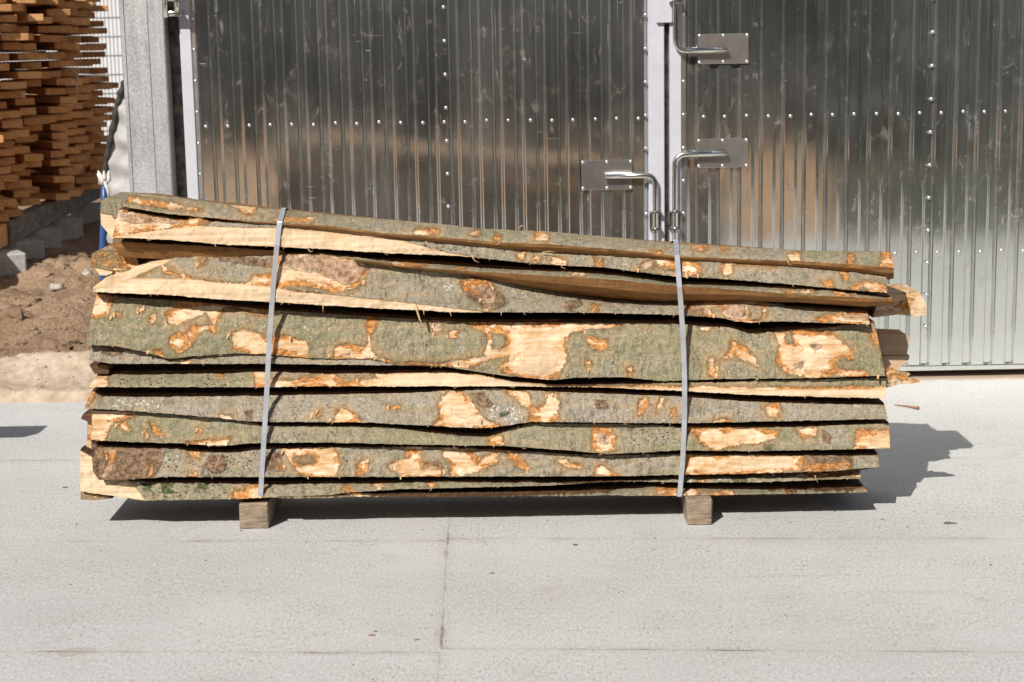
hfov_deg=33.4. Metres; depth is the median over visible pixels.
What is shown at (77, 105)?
plank
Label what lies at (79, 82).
plank
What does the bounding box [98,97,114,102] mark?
plank
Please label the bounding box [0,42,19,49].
plank
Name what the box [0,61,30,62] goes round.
plank
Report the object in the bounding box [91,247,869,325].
bark edged board
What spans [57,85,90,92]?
plank
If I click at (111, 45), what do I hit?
white building
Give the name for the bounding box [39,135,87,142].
plank
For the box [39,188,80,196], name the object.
plank
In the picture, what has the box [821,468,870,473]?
bark edged board
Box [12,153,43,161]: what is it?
plank
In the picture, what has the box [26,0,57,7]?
plank
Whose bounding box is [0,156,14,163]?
plank
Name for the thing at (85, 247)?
dirt ground
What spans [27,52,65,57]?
plank
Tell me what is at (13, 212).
plank
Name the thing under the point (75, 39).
plank
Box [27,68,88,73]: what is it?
plank
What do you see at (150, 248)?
bark edged board
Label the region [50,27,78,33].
plank
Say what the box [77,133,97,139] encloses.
plank
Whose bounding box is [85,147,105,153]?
plank
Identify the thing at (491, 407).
bark edged board
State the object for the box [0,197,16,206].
plank
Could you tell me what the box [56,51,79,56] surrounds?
plank
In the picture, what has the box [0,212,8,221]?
plank
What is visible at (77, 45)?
plank
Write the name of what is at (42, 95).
plank
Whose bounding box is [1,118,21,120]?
plank
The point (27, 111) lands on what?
plank
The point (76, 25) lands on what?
plank
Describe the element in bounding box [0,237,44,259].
concrete block
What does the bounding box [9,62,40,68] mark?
plank
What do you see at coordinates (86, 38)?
plank
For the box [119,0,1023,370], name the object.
metal building
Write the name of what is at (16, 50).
plank
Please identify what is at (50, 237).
concrete block
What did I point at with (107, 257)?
bark edged board
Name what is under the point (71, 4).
plank
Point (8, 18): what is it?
plank
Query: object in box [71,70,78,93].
white tie
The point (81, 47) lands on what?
plank
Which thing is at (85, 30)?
plank
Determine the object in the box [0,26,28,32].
plank
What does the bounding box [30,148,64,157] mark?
plank
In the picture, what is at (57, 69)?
plank
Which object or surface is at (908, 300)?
bark edged board
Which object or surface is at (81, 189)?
plank
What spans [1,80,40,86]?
plank
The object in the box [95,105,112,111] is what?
plank
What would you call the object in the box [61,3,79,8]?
plank
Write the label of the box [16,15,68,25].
plank
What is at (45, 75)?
plank
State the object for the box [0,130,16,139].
plank
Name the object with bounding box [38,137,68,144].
plank
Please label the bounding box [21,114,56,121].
plank
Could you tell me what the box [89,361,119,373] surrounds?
bark edged board
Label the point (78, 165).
plank
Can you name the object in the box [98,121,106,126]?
plank
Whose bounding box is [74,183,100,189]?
plank
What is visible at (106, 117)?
plank
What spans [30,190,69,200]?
plank
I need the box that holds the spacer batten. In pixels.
[0,51,45,52]
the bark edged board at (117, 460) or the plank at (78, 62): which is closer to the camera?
the bark edged board at (117, 460)
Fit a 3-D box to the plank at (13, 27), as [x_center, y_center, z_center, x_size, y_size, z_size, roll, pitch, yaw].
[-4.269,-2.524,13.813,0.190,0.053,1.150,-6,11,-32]
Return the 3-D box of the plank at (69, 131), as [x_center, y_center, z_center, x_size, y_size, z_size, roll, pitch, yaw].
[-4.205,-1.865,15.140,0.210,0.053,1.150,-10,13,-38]
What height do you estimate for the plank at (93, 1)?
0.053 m
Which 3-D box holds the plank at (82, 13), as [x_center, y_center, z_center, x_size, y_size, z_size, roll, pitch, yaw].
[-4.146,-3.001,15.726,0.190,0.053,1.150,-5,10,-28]
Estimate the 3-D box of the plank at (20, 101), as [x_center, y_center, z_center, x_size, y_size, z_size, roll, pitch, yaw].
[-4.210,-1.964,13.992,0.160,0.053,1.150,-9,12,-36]
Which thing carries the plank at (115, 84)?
on the spacer batten
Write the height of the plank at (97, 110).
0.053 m
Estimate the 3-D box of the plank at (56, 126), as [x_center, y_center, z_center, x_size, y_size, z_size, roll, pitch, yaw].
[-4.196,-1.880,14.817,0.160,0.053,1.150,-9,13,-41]
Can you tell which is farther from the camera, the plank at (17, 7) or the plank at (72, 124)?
the plank at (72, 124)
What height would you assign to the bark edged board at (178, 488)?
0.163 m
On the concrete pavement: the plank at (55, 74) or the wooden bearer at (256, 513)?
the wooden bearer at (256, 513)
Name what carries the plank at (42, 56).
on the spacer batten
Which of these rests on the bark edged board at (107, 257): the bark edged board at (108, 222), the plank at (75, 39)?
the bark edged board at (108, 222)
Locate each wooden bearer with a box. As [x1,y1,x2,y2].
[239,497,282,528]
[677,495,712,524]
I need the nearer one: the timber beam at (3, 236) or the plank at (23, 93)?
the timber beam at (3, 236)
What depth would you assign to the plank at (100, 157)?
15.82 m
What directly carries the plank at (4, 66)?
on the spacer batten
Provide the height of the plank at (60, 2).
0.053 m
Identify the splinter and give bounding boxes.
[894,404,919,409]
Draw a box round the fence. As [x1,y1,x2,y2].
[1,0,123,143]
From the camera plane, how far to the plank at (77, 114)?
14.71 m
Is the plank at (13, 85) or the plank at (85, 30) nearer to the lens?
the plank at (13, 85)
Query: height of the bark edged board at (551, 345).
0.316 m
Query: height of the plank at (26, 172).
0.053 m
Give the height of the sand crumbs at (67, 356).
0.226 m
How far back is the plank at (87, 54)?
15.87 m
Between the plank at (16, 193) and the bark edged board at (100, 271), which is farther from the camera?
the plank at (16, 193)
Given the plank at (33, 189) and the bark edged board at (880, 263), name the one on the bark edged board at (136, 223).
the bark edged board at (880, 263)
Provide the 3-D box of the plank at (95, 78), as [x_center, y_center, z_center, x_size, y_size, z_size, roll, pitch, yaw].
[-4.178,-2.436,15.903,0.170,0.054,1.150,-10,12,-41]
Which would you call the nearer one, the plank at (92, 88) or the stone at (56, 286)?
the stone at (56, 286)
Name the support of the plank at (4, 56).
on the spacer batten
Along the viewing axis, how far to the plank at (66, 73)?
14.58 m
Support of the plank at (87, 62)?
on the spacer batten
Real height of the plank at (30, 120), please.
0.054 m
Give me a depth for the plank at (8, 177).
13.36 m
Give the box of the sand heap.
[0,351,96,402]
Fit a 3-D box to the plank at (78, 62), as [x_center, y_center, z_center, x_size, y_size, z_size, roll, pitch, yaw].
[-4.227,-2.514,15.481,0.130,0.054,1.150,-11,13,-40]
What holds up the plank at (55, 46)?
on the spacer batten
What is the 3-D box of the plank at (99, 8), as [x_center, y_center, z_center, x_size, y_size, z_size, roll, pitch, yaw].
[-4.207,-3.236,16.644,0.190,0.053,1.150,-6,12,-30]
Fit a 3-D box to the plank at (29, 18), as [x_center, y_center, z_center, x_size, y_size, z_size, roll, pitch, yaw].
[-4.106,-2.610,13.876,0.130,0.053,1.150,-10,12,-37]
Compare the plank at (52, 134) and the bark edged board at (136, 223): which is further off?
the plank at (52, 134)
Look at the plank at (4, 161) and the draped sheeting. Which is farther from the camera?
the plank at (4, 161)
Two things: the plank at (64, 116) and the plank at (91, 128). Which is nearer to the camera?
the plank at (64, 116)
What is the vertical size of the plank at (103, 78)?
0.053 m
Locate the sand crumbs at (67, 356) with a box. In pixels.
[4,351,89,393]
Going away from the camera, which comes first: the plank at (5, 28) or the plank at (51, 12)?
the plank at (5, 28)
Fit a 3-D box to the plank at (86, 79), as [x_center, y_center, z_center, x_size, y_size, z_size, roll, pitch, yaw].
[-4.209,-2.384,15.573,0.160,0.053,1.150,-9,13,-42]
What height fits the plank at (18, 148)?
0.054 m
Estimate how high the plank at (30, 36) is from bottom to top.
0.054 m
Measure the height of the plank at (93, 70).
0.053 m
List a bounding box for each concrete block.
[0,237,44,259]
[0,249,26,276]
[25,227,61,248]
[46,215,82,240]
[70,202,100,223]
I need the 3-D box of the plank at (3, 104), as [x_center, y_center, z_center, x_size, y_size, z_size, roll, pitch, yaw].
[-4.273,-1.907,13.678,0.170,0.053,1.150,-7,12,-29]
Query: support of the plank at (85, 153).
on the spacer batten
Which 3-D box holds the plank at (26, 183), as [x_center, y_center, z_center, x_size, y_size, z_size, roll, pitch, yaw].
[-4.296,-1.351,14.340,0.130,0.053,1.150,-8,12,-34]
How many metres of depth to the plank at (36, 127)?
14.04 m
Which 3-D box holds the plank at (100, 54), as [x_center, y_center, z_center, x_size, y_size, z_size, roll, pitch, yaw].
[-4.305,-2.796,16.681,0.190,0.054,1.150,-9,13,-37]
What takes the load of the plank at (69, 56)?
on the plank
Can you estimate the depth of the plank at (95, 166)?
15.76 m
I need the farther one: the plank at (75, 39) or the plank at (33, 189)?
the plank at (75, 39)
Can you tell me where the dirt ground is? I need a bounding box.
[0,198,111,356]
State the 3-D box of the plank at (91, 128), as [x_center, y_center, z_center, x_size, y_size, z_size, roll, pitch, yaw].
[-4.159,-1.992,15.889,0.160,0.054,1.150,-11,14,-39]
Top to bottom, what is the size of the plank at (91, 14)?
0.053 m
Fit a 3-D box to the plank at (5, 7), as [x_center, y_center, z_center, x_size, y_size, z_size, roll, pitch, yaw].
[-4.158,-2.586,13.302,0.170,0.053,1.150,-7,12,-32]
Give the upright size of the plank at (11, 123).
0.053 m
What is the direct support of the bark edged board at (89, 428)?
on the bark edged board at (178, 488)
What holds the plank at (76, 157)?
on the spacer batten
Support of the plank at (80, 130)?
on the spacer batten
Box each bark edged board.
[80,445,860,500]
[80,492,113,499]
[81,409,92,421]
[84,386,887,428]
[85,292,884,380]
[85,422,91,447]
[89,345,469,370]
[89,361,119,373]
[89,363,919,398]
[91,243,138,271]
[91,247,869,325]
[91,409,889,454]
[91,440,878,479]
[94,267,119,274]
[101,192,133,217]
[101,213,116,238]
[113,207,886,292]
[113,237,288,258]
[124,192,893,279]
[138,258,151,261]
[278,479,867,498]
[354,252,892,306]
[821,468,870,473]
[869,284,926,317]
[876,328,908,355]
[881,354,909,369]
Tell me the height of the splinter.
0.014 m
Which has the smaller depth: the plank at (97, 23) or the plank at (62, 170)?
the plank at (62, 170)
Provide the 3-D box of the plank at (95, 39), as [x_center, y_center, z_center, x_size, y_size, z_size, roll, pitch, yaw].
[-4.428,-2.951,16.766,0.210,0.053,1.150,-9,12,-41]
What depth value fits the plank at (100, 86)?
16.01 m
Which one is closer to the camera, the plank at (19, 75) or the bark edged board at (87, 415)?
the bark edged board at (87, 415)
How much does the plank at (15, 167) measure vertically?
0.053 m
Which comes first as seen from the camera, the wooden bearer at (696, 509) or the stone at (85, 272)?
the wooden bearer at (696, 509)
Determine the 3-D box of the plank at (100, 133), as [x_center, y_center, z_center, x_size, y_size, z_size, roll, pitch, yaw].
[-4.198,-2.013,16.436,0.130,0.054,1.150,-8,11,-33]
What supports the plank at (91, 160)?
on the spacer batten
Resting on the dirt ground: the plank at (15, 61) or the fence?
the fence
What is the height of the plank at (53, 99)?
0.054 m
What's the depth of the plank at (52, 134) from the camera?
14.43 m
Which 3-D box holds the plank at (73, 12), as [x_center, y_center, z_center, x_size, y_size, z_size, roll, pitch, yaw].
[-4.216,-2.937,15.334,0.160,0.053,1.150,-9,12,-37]
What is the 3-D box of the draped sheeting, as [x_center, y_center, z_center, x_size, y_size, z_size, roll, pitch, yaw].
[-2.136,-1.045,9.521,0.386,1.064,0.106,2,10,18]
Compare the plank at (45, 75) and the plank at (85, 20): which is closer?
the plank at (45, 75)
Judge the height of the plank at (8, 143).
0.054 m
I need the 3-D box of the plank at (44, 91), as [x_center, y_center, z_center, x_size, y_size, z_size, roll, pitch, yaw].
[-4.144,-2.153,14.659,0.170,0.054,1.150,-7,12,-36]
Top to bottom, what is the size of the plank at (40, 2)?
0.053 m
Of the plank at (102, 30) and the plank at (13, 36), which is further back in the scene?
the plank at (102, 30)
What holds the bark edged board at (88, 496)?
on the bark edged board at (178, 488)
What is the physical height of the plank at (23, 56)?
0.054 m
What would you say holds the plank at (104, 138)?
on the plank
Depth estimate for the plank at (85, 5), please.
15.47 m
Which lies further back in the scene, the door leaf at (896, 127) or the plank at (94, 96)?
the plank at (94, 96)
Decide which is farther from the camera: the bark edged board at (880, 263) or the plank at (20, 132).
the plank at (20, 132)
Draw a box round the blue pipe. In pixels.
[97,170,110,279]
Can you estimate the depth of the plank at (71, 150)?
14.59 m
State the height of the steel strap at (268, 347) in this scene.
0.942 m
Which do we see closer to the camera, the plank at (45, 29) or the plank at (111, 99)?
the plank at (45, 29)
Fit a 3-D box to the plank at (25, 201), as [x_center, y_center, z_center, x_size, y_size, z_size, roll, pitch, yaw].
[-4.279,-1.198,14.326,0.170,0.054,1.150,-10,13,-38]
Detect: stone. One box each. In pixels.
[49,283,63,289]
[81,268,92,275]
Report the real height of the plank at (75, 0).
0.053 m
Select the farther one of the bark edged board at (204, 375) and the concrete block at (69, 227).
the concrete block at (69, 227)
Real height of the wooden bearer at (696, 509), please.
0.088 m
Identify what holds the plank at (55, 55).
on the spacer batten
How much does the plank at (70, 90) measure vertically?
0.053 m
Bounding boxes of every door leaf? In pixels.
[179,0,671,240]
[668,0,1023,370]
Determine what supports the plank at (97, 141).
on the plank
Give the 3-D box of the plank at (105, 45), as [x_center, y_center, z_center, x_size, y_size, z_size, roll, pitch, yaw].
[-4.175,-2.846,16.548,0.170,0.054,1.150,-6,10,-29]
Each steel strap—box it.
[258,208,288,495]
[670,240,686,496]
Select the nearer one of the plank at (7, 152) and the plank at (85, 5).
the plank at (7, 152)
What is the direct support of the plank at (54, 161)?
on the spacer batten
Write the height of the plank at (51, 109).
0.053 m
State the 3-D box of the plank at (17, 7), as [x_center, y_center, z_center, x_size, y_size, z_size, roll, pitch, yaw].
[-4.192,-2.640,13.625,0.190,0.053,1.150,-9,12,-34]
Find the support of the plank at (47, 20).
on the spacer batten
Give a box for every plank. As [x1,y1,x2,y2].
[0,4,11,11]
[0,4,22,12]
[0,5,25,13]
[0,11,26,14]
[0,14,43,23]
[0,15,16,22]
[0,24,16,31]
[0,25,10,31]
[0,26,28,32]
[0,33,28,40]
[0,33,33,41]
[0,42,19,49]
[0,43,35,50]
[0,50,33,51]
[0,53,8,59]
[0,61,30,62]
[0,63,8,70]
[0,69,49,78]
[0,71,41,78]
[0,82,26,88]
[0,90,21,98]
[0,98,34,104]
[0,101,6,108]
[0,107,35,114]
[0,110,20,117]
[0,120,22,127]
[0,128,29,136]
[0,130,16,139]
[0,139,12,146]
[0,147,14,155]
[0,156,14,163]
[0,157,9,165]
[0,166,9,173]
[0,174,17,181]
[0,182,4,189]
[0,189,29,197]
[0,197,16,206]
[0,207,22,216]
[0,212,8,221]
[1,0,35,3]
[1,78,70,84]
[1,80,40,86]
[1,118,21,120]
[1,144,29,153]
[4,163,24,171]
[4,182,20,189]
[5,90,25,97]
[5,196,40,205]
[8,105,71,112]
[9,52,39,59]
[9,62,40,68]
[11,17,51,23]
[12,135,33,142]
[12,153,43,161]
[14,87,64,94]
[15,160,41,167]
[15,168,29,175]
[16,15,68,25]
[17,178,31,186]
[18,35,62,42]
[19,116,49,124]
[19,172,74,182]
[20,139,67,148]
[21,9,70,15]
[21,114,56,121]
[21,186,38,192]
[22,144,80,153]
[23,0,48,6]
[23,124,42,130]
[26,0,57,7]
[26,0,63,8]
[26,1,74,9]
[26,53,45,59]
[26,94,73,96]
[26,96,77,102]
[26,165,78,174]
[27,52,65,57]
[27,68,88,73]
[28,68,73,69]
[29,26,62,32]
[29,69,77,76]
[29,128,76,135]
[30,70,60,77]
[30,90,102,95]
[30,134,37,140]
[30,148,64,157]
[30,170,70,174]
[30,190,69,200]
[31,17,82,25]
[31,60,73,67]
[32,181,74,189]
[33,26,71,34]
[33,85,78,93]
[33,130,67,138]
[34,43,79,50]
[35,103,72,109]
[36,42,75,49]
[36,113,72,119]
[37,28,106,35]
[37,93,90,99]
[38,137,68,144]
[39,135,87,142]
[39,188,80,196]
[40,27,92,34]
[42,122,67,129]
[42,157,69,165]
[45,44,83,50]
[46,53,64,58]
[46,53,73,59]
[47,67,105,73]
[49,37,80,42]
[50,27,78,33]
[50,28,98,35]
[53,18,89,25]
[55,120,77,127]
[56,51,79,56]
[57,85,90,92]
[58,19,90,25]
[58,79,82,85]
[60,77,89,83]
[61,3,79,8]
[62,154,87,161]
[64,0,85,1]
[65,111,82,117]
[67,118,91,124]
[67,162,82,169]
[68,143,92,149]
[69,10,87,16]
[70,9,77,15]
[70,127,84,133]
[71,21,103,26]
[71,76,101,81]
[72,103,82,108]
[72,110,93,117]
[72,174,98,183]
[73,84,94,90]
[74,161,88,166]
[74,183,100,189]
[74,186,83,193]
[75,2,92,9]
[75,60,82,65]
[75,152,89,158]
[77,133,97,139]
[78,4,95,10]
[78,101,94,106]
[78,125,101,131]
[79,75,105,80]
[81,36,93,41]
[81,37,98,42]
[82,12,94,17]
[82,52,94,57]
[82,58,100,63]
[82,60,92,65]
[83,107,104,113]
[84,44,104,50]
[84,82,111,89]
[85,0,100,1]
[85,93,97,99]
[85,116,102,122]
[85,130,103,135]
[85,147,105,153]
[85,163,102,169]
[85,169,97,176]
[86,5,108,11]
[86,43,106,48]
[88,51,105,57]
[88,157,97,164]
[89,67,107,73]
[89,99,107,104]
[90,137,100,142]
[91,154,103,160]
[94,114,109,120]
[95,82,118,87]
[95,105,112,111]
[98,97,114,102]
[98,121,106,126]
[98,135,107,141]
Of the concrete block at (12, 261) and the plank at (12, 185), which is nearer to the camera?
the concrete block at (12, 261)
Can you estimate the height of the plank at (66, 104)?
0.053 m
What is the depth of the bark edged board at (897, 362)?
5.77 m
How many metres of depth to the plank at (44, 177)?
14.32 m
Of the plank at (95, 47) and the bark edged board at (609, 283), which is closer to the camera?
the bark edged board at (609, 283)
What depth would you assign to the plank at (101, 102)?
16.01 m
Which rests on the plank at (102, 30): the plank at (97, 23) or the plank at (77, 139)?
the plank at (97, 23)
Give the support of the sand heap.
on the concrete pavement
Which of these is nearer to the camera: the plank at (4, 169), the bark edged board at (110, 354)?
the bark edged board at (110, 354)
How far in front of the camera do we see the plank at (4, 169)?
13.19 m
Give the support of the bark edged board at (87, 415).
on the bark edged board at (89, 428)
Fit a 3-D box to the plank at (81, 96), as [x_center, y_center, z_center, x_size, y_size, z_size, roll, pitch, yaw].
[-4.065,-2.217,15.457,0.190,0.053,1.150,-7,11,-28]
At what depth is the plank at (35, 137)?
14.09 m
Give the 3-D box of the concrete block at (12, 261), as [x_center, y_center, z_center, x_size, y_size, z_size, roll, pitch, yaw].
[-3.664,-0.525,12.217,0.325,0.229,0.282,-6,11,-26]
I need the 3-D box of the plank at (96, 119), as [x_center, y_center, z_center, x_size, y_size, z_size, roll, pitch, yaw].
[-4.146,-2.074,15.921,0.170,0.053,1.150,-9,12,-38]
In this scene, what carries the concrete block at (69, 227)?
on the dirt ground
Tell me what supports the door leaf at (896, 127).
in the metal building at (895, 128)
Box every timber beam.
[0,189,100,244]
[0,223,7,248]
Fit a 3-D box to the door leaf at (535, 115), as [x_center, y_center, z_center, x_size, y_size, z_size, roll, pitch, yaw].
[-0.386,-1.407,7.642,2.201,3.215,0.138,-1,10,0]
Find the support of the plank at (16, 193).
on the spacer batten
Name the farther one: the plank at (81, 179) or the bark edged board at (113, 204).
the plank at (81, 179)
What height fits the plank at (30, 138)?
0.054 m
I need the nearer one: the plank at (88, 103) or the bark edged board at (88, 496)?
the bark edged board at (88, 496)
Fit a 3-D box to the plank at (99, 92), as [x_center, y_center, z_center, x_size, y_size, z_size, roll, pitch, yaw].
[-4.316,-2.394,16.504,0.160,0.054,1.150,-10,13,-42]
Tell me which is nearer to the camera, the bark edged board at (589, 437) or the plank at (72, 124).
the bark edged board at (589, 437)
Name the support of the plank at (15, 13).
on the spacer batten
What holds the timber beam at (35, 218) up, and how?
on the concrete block at (32, 247)
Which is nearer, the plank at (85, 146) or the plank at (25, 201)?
the plank at (25, 201)
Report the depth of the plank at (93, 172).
15.91 m
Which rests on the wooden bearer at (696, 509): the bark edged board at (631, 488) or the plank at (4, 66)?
the bark edged board at (631, 488)
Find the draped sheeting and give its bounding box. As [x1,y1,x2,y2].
[100,76,129,242]
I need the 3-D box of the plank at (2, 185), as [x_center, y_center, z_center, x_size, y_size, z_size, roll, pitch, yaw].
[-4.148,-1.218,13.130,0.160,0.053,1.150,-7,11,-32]
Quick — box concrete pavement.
[0,369,1023,681]
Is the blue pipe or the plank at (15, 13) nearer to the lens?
the blue pipe
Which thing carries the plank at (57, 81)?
on the plank at (44, 91)
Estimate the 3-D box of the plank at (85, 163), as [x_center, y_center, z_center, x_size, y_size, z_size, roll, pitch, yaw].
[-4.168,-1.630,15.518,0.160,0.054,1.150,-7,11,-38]
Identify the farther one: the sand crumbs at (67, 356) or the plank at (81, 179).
the plank at (81, 179)
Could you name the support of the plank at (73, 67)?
on the plank
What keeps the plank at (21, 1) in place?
on the spacer batten
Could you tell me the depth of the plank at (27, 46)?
13.52 m
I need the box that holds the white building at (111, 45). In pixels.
[0,0,122,143]
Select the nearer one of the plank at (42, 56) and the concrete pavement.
the concrete pavement
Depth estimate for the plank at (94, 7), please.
15.86 m
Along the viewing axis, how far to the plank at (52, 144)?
14.28 m
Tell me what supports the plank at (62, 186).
on the spacer batten
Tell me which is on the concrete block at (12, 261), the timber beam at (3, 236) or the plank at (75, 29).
the timber beam at (3, 236)
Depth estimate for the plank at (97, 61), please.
16.11 m
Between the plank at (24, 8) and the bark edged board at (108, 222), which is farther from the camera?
the plank at (24, 8)
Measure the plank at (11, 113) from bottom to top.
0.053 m
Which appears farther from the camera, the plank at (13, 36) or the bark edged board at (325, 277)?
the plank at (13, 36)
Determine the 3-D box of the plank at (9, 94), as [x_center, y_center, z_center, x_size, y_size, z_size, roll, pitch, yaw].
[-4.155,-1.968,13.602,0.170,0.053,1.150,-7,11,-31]
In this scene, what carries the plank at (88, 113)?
on the spacer batten
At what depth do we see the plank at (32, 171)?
15.13 m
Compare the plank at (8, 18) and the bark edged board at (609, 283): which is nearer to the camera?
the bark edged board at (609, 283)
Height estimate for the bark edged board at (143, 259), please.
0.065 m
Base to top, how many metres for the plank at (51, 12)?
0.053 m
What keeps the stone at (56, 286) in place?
on the dirt ground
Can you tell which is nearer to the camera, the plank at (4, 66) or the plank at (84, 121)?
the plank at (4, 66)
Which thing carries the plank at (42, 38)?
on the spacer batten
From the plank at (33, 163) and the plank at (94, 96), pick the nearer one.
the plank at (33, 163)
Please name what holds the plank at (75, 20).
on the spacer batten
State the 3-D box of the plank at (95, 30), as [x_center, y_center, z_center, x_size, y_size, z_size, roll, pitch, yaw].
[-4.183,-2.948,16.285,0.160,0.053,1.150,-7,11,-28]
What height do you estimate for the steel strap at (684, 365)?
0.842 m
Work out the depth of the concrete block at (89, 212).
15.87 m
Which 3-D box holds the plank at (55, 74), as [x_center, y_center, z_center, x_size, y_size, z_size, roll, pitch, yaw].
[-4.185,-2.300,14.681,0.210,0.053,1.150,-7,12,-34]
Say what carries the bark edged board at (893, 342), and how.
on the bark edged board at (897, 362)

